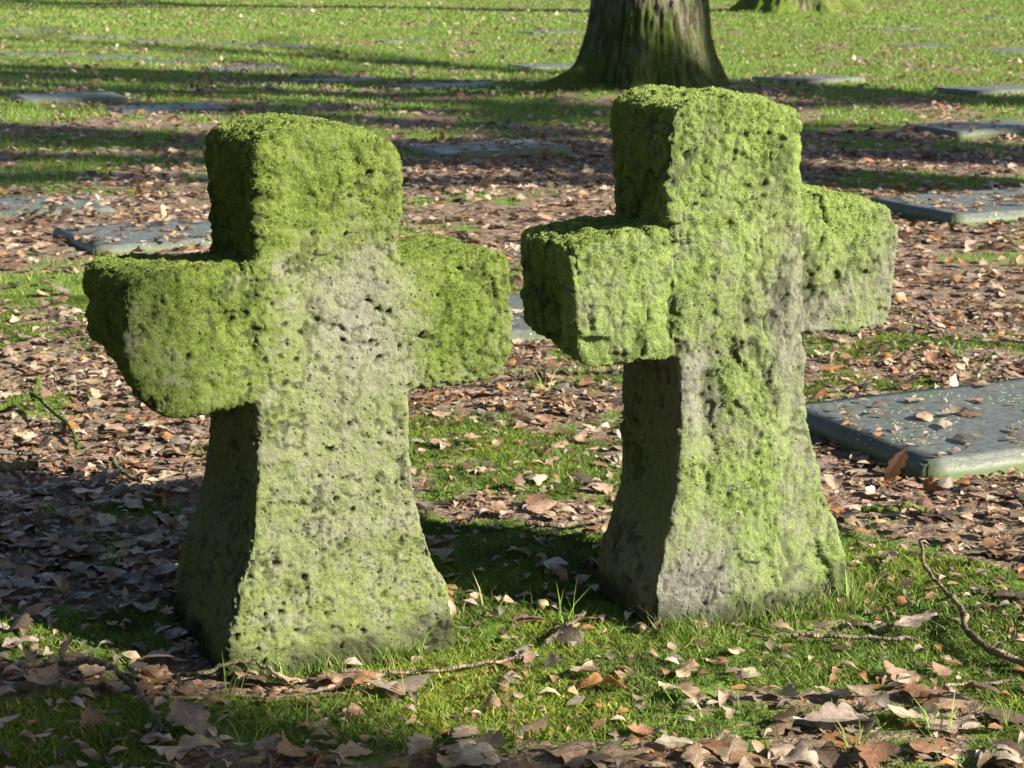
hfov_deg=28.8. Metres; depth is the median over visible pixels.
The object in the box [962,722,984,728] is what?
oak leaf
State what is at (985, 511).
oak leaf
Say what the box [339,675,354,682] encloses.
oak leaf
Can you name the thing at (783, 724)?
oak leaf
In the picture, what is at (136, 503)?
oak leaf
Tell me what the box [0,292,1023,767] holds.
moss
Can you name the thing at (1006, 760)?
oak leaf
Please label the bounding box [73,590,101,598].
oak leaf
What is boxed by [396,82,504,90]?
grave marker
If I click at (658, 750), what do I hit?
oak leaf
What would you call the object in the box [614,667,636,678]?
oak leaf
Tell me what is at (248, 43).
grave marker
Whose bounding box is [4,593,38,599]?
oak leaf
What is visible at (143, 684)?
oak leaf
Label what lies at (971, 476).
oak leaf
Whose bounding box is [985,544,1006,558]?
oak leaf
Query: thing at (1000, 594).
oak leaf
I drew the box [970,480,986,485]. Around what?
oak leaf
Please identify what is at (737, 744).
oak leaf
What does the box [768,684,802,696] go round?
oak leaf
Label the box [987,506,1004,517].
oak leaf
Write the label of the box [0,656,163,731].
twig
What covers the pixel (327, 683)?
oak leaf
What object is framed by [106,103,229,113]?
grave marker
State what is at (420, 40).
grave marker
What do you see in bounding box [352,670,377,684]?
oak leaf
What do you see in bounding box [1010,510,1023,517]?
oak leaf
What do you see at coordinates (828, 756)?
oak leaf
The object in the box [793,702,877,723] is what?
oak leaf
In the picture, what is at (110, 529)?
oak leaf
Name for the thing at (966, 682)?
twig
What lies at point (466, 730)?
oak leaf
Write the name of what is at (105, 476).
oak leaf
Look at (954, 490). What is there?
oak leaf
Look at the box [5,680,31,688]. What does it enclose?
oak leaf
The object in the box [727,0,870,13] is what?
oak tree
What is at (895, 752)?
oak leaf
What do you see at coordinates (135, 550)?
oak leaf
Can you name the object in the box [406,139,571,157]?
grave marker
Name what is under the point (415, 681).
oak leaf
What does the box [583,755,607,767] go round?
oak leaf
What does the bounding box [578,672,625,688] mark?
oak leaf
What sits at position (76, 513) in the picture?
oak leaf
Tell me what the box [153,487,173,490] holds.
oak leaf
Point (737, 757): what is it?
oak leaf
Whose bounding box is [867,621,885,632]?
oak leaf
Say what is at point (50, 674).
oak leaf
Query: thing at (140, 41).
grave marker
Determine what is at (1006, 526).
oak leaf
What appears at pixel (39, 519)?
oak leaf
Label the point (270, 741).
oak leaf
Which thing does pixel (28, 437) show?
oak leaf
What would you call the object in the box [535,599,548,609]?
acorn
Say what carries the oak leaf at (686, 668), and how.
on the ground at (512, 756)
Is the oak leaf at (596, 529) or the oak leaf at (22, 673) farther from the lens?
the oak leaf at (596, 529)
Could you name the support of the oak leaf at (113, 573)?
on the ground at (512, 756)
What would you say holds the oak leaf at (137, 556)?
on the ground at (512, 756)
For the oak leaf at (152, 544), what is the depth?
3.66 m
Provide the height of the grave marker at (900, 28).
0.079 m
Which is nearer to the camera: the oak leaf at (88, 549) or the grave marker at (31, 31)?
the oak leaf at (88, 549)
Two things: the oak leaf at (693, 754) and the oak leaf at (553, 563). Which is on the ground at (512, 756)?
the oak leaf at (693, 754)
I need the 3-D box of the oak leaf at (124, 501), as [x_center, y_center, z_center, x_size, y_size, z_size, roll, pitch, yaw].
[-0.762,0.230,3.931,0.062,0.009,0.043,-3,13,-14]
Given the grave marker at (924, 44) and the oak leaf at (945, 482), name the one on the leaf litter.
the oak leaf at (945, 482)
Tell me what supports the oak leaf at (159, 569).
on the leaf litter
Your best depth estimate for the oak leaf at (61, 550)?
3.60 m
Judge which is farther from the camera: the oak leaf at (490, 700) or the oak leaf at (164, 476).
the oak leaf at (164, 476)
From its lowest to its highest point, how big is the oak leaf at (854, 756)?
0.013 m
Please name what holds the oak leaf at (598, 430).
on the ground at (512, 756)
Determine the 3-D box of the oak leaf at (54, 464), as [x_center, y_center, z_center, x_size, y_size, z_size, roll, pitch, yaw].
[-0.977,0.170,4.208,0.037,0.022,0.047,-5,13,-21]
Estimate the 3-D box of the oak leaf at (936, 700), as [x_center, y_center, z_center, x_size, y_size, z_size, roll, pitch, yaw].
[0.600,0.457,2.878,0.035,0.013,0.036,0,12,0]
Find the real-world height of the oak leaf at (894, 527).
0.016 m
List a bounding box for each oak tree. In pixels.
[506,0,731,95]
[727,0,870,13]
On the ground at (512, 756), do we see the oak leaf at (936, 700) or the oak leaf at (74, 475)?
the oak leaf at (74, 475)
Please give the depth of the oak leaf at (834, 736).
2.76 m
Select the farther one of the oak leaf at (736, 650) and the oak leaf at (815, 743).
the oak leaf at (736, 650)
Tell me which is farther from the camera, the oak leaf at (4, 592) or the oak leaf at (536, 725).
the oak leaf at (4, 592)
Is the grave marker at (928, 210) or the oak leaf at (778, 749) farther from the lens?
the grave marker at (928, 210)
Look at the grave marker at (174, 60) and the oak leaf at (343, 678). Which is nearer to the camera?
the oak leaf at (343, 678)
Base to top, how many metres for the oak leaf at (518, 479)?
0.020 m
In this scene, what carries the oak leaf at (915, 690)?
on the ground at (512, 756)
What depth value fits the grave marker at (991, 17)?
31.87 m
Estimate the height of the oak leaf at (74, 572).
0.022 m
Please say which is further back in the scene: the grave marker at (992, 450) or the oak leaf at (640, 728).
the grave marker at (992, 450)
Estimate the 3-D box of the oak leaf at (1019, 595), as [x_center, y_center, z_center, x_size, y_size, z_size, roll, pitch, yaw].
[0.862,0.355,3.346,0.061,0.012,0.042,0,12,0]
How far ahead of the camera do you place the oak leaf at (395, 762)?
2.69 m
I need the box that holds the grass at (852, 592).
[0,0,1023,767]
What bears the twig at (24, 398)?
on the leaf litter
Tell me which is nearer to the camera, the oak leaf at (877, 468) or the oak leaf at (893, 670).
the oak leaf at (893, 670)
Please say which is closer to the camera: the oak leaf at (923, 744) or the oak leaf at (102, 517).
the oak leaf at (923, 744)
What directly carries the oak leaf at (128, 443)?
on the leaf litter
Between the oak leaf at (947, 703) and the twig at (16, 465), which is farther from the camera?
the twig at (16, 465)
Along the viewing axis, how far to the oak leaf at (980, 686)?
2.90 m
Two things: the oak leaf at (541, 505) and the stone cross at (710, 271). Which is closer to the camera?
the stone cross at (710, 271)
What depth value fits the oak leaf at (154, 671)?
3.00 m
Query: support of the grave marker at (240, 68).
on the ground at (512, 756)
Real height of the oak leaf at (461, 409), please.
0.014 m
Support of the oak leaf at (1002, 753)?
on the ground at (512, 756)
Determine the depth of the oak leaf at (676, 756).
2.71 m
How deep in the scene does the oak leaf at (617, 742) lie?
2.72 m
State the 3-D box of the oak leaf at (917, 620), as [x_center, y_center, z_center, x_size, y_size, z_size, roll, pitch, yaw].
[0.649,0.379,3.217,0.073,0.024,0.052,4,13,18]
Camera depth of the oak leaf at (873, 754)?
2.69 m
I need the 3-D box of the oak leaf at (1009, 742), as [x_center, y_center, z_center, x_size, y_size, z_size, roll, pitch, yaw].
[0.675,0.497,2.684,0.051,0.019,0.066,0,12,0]
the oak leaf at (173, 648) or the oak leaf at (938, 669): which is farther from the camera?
the oak leaf at (173, 648)
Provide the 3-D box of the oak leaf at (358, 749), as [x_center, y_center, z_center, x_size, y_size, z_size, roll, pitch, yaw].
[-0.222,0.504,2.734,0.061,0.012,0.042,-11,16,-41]
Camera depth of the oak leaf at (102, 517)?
3.75 m
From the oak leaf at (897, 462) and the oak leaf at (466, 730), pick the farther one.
the oak leaf at (897, 462)
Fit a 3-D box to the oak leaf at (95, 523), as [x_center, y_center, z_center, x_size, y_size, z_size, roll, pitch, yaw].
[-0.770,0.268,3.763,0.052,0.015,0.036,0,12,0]
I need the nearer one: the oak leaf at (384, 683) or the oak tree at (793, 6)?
the oak leaf at (384, 683)
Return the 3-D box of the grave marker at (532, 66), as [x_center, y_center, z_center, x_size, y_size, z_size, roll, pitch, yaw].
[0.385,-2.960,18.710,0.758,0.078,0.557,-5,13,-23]
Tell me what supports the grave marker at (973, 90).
on the ground at (512, 756)
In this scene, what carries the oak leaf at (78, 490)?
on the oak leaf at (83, 488)
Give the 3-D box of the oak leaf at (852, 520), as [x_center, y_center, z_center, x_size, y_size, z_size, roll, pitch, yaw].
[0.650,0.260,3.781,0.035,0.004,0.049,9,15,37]
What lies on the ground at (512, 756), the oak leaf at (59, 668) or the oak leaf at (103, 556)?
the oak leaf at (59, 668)
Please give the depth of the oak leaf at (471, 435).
4.39 m
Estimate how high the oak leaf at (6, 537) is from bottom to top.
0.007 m
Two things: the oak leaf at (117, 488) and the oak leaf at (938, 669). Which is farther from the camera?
the oak leaf at (117, 488)
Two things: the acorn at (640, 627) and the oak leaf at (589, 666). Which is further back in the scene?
the acorn at (640, 627)
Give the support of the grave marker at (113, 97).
on the ground at (512, 756)
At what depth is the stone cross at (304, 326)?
3.03 m
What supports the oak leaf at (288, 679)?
on the ground at (512, 756)
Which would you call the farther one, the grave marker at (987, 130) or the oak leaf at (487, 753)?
the grave marker at (987, 130)
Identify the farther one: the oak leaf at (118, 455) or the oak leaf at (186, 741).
the oak leaf at (118, 455)
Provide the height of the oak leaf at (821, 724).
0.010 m
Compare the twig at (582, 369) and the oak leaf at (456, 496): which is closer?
the oak leaf at (456, 496)
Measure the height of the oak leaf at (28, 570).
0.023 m
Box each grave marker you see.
[0,193,113,218]
[1,52,77,56]
[2,30,65,32]
[10,92,127,103]
[53,218,211,255]
[61,34,126,38]
[86,55,151,59]
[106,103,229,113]
[128,40,199,42]
[135,58,217,62]
[197,42,267,45]
[207,65,294,71]
[246,44,318,47]
[289,77,388,82]
[366,39,428,42]
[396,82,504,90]
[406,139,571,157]
[506,63,573,69]
[507,294,549,342]
[517,30,584,34]
[752,74,864,84]
[805,378,1023,482]
[869,27,925,29]
[869,187,1023,226]
[886,43,961,47]
[904,119,1023,139]
[932,85,1023,95]
[969,17,1015,18]
[972,48,1023,52]
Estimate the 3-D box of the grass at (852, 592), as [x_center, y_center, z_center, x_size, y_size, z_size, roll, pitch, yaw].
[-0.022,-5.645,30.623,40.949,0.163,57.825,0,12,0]
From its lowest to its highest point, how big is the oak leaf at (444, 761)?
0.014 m
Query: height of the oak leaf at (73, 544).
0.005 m
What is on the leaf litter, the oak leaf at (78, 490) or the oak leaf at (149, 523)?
the oak leaf at (149, 523)
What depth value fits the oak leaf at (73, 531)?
3.67 m
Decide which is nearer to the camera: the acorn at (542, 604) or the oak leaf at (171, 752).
the oak leaf at (171, 752)
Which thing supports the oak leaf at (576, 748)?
on the oak leaf at (576, 762)
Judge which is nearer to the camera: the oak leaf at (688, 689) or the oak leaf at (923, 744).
the oak leaf at (923, 744)
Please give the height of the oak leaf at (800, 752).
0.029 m
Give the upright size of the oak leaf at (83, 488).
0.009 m
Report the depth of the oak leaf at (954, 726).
2.80 m
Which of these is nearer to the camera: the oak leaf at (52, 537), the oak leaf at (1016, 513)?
the oak leaf at (52, 537)
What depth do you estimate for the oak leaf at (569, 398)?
4.79 m
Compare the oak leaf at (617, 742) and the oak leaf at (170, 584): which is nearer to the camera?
the oak leaf at (617, 742)
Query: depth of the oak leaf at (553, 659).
3.05 m
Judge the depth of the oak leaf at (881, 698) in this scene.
2.88 m
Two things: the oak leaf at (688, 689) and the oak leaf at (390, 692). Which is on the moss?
the oak leaf at (390, 692)
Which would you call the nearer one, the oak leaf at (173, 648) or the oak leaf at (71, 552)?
the oak leaf at (173, 648)
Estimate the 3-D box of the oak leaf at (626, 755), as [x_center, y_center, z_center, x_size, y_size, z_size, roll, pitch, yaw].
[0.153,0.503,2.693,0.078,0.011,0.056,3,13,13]
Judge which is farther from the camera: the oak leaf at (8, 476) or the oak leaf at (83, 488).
the oak leaf at (8, 476)
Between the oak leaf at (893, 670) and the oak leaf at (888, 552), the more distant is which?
the oak leaf at (888, 552)
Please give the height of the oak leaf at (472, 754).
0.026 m
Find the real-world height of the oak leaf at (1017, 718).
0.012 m
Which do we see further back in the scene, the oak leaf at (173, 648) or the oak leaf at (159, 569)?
the oak leaf at (159, 569)
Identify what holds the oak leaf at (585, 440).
on the ground at (512, 756)
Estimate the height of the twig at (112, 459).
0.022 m
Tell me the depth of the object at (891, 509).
3.82 m
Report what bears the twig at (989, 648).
on the moss
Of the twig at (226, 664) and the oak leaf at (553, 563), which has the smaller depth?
the twig at (226, 664)
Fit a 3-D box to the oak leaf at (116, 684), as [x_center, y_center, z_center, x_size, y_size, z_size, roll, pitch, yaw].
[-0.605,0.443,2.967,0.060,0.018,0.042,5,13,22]
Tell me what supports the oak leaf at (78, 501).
on the ground at (512, 756)
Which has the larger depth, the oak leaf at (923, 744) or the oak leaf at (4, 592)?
the oak leaf at (4, 592)
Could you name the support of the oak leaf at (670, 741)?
on the ground at (512, 756)
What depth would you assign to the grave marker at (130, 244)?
7.37 m
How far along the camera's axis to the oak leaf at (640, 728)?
2.80 m
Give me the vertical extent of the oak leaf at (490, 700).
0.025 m
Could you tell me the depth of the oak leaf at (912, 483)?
4.04 m
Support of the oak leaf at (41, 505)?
on the ground at (512, 756)
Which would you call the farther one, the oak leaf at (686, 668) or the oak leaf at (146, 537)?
the oak leaf at (146, 537)
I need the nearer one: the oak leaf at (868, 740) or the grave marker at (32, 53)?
the oak leaf at (868, 740)
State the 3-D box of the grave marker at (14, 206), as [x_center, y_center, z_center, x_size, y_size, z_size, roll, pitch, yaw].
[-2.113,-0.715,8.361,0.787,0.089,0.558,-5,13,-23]
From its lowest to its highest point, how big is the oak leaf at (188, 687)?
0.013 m
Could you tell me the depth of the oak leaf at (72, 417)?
4.60 m
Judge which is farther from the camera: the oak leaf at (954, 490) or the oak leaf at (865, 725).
the oak leaf at (954, 490)
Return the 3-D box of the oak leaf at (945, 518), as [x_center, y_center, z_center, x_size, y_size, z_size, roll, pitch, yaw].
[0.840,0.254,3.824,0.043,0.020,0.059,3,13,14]
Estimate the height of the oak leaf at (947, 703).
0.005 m
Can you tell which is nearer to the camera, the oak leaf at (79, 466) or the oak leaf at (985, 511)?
the oak leaf at (985, 511)
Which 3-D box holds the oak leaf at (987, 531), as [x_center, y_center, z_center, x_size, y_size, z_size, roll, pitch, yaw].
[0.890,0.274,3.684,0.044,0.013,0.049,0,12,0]
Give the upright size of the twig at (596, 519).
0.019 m
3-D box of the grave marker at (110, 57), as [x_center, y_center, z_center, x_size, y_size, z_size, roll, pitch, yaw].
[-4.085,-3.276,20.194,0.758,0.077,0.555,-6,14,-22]
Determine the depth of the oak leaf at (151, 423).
4.55 m
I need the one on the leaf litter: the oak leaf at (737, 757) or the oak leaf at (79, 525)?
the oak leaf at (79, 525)
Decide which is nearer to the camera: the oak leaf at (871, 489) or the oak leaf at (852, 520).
the oak leaf at (852, 520)
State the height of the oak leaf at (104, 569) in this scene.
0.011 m
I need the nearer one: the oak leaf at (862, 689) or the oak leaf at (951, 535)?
the oak leaf at (862, 689)
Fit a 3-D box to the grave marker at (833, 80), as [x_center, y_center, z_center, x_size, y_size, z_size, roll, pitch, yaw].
[2.418,-2.457,16.269,0.757,0.108,0.558,-5,13,-22]
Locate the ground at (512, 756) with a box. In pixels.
[0,0,1023,767]
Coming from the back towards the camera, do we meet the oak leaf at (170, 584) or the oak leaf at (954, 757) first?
the oak leaf at (170, 584)
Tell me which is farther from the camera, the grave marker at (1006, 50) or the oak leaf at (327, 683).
the grave marker at (1006, 50)
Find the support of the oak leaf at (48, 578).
on the leaf litter
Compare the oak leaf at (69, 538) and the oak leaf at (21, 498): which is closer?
the oak leaf at (69, 538)
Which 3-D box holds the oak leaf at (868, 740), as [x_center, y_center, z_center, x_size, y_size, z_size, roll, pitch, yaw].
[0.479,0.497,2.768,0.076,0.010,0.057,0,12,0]
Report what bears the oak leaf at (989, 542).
on the oak leaf at (998, 552)
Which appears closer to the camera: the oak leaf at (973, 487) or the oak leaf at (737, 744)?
the oak leaf at (737, 744)
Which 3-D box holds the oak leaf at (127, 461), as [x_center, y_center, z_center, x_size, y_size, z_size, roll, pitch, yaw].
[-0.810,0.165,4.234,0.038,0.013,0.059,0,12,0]
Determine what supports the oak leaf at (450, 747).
on the ground at (512, 756)
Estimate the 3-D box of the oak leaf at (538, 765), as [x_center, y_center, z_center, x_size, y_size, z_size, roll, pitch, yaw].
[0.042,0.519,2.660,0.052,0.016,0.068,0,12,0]
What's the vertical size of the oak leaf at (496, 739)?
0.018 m
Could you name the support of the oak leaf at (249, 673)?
on the ground at (512, 756)
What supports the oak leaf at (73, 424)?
on the ground at (512, 756)
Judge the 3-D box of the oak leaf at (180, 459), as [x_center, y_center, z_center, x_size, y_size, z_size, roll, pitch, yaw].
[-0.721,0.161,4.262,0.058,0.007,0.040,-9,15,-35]
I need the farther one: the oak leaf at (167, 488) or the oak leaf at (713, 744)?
the oak leaf at (167, 488)
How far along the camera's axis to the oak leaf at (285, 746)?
2.71 m
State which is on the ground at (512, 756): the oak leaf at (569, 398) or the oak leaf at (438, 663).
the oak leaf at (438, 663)
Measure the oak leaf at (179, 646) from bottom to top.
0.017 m
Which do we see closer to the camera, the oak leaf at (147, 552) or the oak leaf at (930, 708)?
the oak leaf at (930, 708)
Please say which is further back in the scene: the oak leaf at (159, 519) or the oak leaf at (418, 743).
the oak leaf at (159, 519)
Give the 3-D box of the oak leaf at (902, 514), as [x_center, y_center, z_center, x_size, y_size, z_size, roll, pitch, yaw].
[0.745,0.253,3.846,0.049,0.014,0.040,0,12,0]
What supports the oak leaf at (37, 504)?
on the oak leaf at (41, 505)
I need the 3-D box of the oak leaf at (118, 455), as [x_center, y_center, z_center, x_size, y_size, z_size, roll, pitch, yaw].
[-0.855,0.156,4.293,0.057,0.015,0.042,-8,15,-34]
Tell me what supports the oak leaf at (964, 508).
on the leaf litter
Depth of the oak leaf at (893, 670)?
3.02 m
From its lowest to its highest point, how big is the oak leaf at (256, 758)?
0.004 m
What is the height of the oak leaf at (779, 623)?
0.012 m
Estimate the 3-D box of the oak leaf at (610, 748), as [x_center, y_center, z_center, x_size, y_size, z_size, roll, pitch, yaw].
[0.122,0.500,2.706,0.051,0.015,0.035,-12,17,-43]
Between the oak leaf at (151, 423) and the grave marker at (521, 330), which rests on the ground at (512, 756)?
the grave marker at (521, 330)
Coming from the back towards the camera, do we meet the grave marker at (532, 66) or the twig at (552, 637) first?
the grave marker at (532, 66)
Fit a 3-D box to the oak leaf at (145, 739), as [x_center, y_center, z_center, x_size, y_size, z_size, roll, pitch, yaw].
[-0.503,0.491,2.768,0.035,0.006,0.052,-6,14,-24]
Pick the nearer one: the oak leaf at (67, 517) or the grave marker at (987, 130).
the oak leaf at (67, 517)
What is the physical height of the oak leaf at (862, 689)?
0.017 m
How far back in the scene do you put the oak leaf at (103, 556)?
3.56 m
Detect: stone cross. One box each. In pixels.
[82,111,513,683]
[519,83,898,629]
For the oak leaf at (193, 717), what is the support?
on the ground at (512, 756)
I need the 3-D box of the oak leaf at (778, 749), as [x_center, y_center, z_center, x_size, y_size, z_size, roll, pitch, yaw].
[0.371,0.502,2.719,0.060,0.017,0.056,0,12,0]
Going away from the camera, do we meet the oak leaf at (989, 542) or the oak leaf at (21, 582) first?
the oak leaf at (21, 582)
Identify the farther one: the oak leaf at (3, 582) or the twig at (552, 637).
the oak leaf at (3, 582)
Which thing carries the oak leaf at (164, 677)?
on the ground at (512, 756)
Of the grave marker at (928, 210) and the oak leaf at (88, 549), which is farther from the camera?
the grave marker at (928, 210)
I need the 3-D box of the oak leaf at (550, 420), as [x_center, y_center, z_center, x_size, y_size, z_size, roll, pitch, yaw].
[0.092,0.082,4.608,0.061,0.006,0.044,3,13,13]
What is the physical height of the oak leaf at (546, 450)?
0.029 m
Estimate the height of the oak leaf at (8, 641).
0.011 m
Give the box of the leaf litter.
[0,0,1023,767]
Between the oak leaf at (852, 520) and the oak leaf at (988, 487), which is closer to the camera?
the oak leaf at (852, 520)
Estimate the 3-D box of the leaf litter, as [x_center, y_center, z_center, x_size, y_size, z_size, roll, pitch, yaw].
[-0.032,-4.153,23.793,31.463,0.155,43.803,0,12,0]
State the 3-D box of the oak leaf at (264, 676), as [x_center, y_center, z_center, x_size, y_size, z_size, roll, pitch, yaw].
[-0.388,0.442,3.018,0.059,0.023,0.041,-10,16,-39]
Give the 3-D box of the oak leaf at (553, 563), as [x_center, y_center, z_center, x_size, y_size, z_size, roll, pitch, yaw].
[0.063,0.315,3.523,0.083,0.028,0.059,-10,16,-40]
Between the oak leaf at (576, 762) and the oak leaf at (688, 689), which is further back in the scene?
the oak leaf at (688, 689)
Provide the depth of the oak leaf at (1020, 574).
3.48 m
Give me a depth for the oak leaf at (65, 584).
3.44 m
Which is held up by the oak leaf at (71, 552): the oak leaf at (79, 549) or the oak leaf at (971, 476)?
the oak leaf at (79, 549)
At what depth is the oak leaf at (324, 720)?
2.85 m
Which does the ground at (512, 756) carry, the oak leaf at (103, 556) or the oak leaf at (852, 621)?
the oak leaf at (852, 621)
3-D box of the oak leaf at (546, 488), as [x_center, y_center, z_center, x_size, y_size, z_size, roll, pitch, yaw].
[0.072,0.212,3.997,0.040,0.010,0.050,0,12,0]
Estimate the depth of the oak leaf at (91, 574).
3.49 m
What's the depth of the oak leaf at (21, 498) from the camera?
3.89 m
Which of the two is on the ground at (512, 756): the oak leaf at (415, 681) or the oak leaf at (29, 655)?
the oak leaf at (29, 655)
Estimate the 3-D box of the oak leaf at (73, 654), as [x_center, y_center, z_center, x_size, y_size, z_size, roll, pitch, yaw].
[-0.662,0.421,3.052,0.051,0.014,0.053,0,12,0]
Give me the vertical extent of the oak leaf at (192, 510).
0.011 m
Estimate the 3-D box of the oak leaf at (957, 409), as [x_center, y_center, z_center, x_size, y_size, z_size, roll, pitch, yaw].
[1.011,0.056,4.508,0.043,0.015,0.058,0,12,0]
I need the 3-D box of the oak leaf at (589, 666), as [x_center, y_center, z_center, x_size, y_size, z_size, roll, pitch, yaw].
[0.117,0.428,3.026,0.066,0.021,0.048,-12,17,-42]
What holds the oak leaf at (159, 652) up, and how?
on the ground at (512, 756)
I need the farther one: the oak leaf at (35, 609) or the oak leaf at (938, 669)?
the oak leaf at (35, 609)
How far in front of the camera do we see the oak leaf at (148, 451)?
4.34 m
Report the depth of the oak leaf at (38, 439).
4.40 m
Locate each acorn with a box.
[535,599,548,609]
[634,623,646,633]
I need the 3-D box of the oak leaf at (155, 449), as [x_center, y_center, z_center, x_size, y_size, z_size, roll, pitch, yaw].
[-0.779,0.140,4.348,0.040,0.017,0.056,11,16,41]
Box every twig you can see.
[0,374,79,448]
[0,459,38,472]
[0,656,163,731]
[108,456,141,482]
[172,658,296,689]
[339,653,539,673]
[494,364,622,376]
[524,514,608,527]
[544,610,585,644]
[791,632,913,641]
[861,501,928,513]
[918,540,1023,665]
[926,679,1014,689]
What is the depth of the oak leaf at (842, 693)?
2.94 m
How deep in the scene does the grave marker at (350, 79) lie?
16.74 m
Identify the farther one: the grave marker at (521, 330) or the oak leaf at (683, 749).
the grave marker at (521, 330)
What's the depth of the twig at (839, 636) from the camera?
3.19 m
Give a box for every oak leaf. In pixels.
[0,471,16,482]
[0,490,13,495]
[0,532,8,539]
[0,578,10,586]
[0,588,17,597]
[0,685,16,694]
[2,635,42,647]
[2,681,42,691]
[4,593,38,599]
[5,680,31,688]
[6,494,29,502]
[11,577,35,588]
[13,565,39,577]
[14,668,28,677]
[20,500,46,508]
[20,501,43,509]
[23,432,39,442]
[23,648,38,661]
[24,603,47,613]
[24,661,59,684]
[31,437,54,442]
[33,504,43,531]
[35,572,55,580]
[36,533,61,542]
[41,462,57,470]
[45,664,65,670]
[47,534,77,551]
[50,543,69,555]
[53,573,70,592]
[55,542,79,549]
[57,415,80,421]
[58,527,80,542]
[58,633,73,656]
[60,514,91,519]
[61,420,78,429]
[61,499,90,505]
[64,488,95,492]
[64,550,80,556]
[65,523,85,529]
[66,508,85,523]
[66,544,88,552]
[66,651,84,665]
[69,457,88,471]
[69,471,85,478]
[71,559,98,576]
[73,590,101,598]
[78,663,118,676]
[79,700,105,729]
[81,487,94,492]
[83,543,110,554]
[83,568,97,578]
[87,562,113,572]
[91,520,110,526]
[92,469,122,480]
[96,512,121,525]
[96,526,118,531]
[96,679,124,688]
[99,553,127,558]
[104,450,122,461]
[106,567,126,584]
[108,478,125,497]
[110,499,135,502]
[115,549,131,555]
[121,459,137,464]
[122,441,139,447]
[123,553,142,561]
[123,567,143,583]
[124,499,144,509]
[129,546,144,554]
[131,538,161,546]
[131,662,147,668]
[134,534,154,541]
[134,678,161,692]
[137,580,162,592]
[137,670,171,683]
[138,731,161,742]
[140,517,164,532]
[140,648,175,659]
[141,664,168,684]
[143,420,158,425]
[143,527,163,542]
[144,449,151,456]
[144,549,161,554]
[148,444,166,453]
[148,746,193,760]
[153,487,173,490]
[153,516,163,522]
[155,565,177,573]
[158,470,181,479]
[163,564,177,571]
[163,690,201,701]
[164,580,175,587]
[165,457,191,460]
[166,699,209,735]
[168,645,192,651]
[170,640,194,649]
[173,543,181,558]
[174,510,190,520]
[177,680,196,694]
[177,733,226,750]
[180,519,189,526]
[187,506,196,514]
[235,669,269,682]
[236,755,266,763]
[245,672,273,681]
[254,734,281,756]
[272,672,303,682]
[277,729,312,756]
[299,749,333,764]
[308,717,329,728]
[319,679,364,688]
[324,740,372,756]
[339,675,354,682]
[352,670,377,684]
[362,678,405,696]
[382,686,403,695]
[383,758,410,767]
[395,673,435,691]
[406,733,437,756]
[426,661,448,666]
[436,751,468,767]
[439,738,476,753]
[451,725,479,737]
[451,742,499,767]
[454,405,481,412]
[454,495,483,501]
[458,730,505,746]
[459,432,485,438]
[476,742,495,757]
[477,691,502,709]
[506,471,524,485]
[515,715,550,732]
[523,494,547,509]
[526,763,561,767]
[527,498,560,513]
[535,557,567,569]
[536,442,549,455]
[538,418,561,422]
[538,485,557,493]
[543,652,565,667]
[547,739,605,757]
[555,505,577,513]
[560,395,575,404]
[564,753,618,767]
[570,436,589,443]
[570,660,601,672]
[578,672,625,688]
[579,524,600,532]
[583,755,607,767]
[588,425,602,432]
[588,737,625,750]
[592,741,618,754]
[601,746,654,765]
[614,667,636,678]
[628,723,663,734]
[635,732,664,761]
[652,734,692,747]
[667,751,706,763]
[670,682,701,703]
[671,743,718,755]
[674,658,698,677]
[681,742,710,767]
[694,738,729,755]
[716,736,747,766]
[724,646,745,653]
[730,751,773,767]
[741,666,762,677]
[745,683,771,693]
[761,716,798,734]
[766,618,797,631]
[766,705,815,728]
[766,743,794,761]
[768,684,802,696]
[779,739,823,767]
[785,723,800,731]
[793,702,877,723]
[794,738,842,750]
[811,744,841,767]
[814,721,837,730]
[815,686,852,698]
[820,731,875,748]
[844,517,861,524]
[844,619,863,626]
[844,712,876,735]
[845,684,875,694]
[846,750,865,764]
[850,455,868,460]
[850,733,874,745]
[855,741,896,767]
[865,485,885,494]
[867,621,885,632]
[869,691,890,706]
[872,466,884,472]
[878,550,899,555]
[882,449,907,486]
[882,659,919,683]
[884,523,913,531]
[885,701,938,720]
[885,741,902,756]
[888,512,909,517]
[891,610,937,627]
[893,683,949,696]
[903,480,919,486]
[908,737,947,752]
[912,698,939,702]
[915,495,934,508]
[925,714,980,732]
[930,658,952,675]
[932,695,967,709]
[934,746,958,759]
[936,474,952,487]
[938,507,954,523]
[938,532,961,541]
[945,482,959,496]
[949,403,968,412]
[956,506,979,512]
[961,681,999,695]
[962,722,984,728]
[963,485,984,490]
[965,473,983,479]
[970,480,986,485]
[976,509,1004,513]
[977,749,1001,767]
[980,525,1004,535]
[983,482,1005,489]
[984,537,1008,548]
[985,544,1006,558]
[986,707,1023,723]
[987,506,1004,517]
[991,523,1014,533]
[992,738,1023,756]
[993,590,1015,600]
[994,740,1023,762]
[999,757,1023,766]
[1004,590,1023,598]
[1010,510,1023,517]
[1015,570,1023,578]
[1017,492,1023,499]
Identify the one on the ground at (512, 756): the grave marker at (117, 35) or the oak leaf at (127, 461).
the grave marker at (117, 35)
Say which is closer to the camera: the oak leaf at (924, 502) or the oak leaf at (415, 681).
the oak leaf at (415, 681)
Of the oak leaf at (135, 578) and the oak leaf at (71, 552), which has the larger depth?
the oak leaf at (71, 552)
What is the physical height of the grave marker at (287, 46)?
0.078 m
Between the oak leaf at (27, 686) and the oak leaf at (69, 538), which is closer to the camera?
the oak leaf at (27, 686)

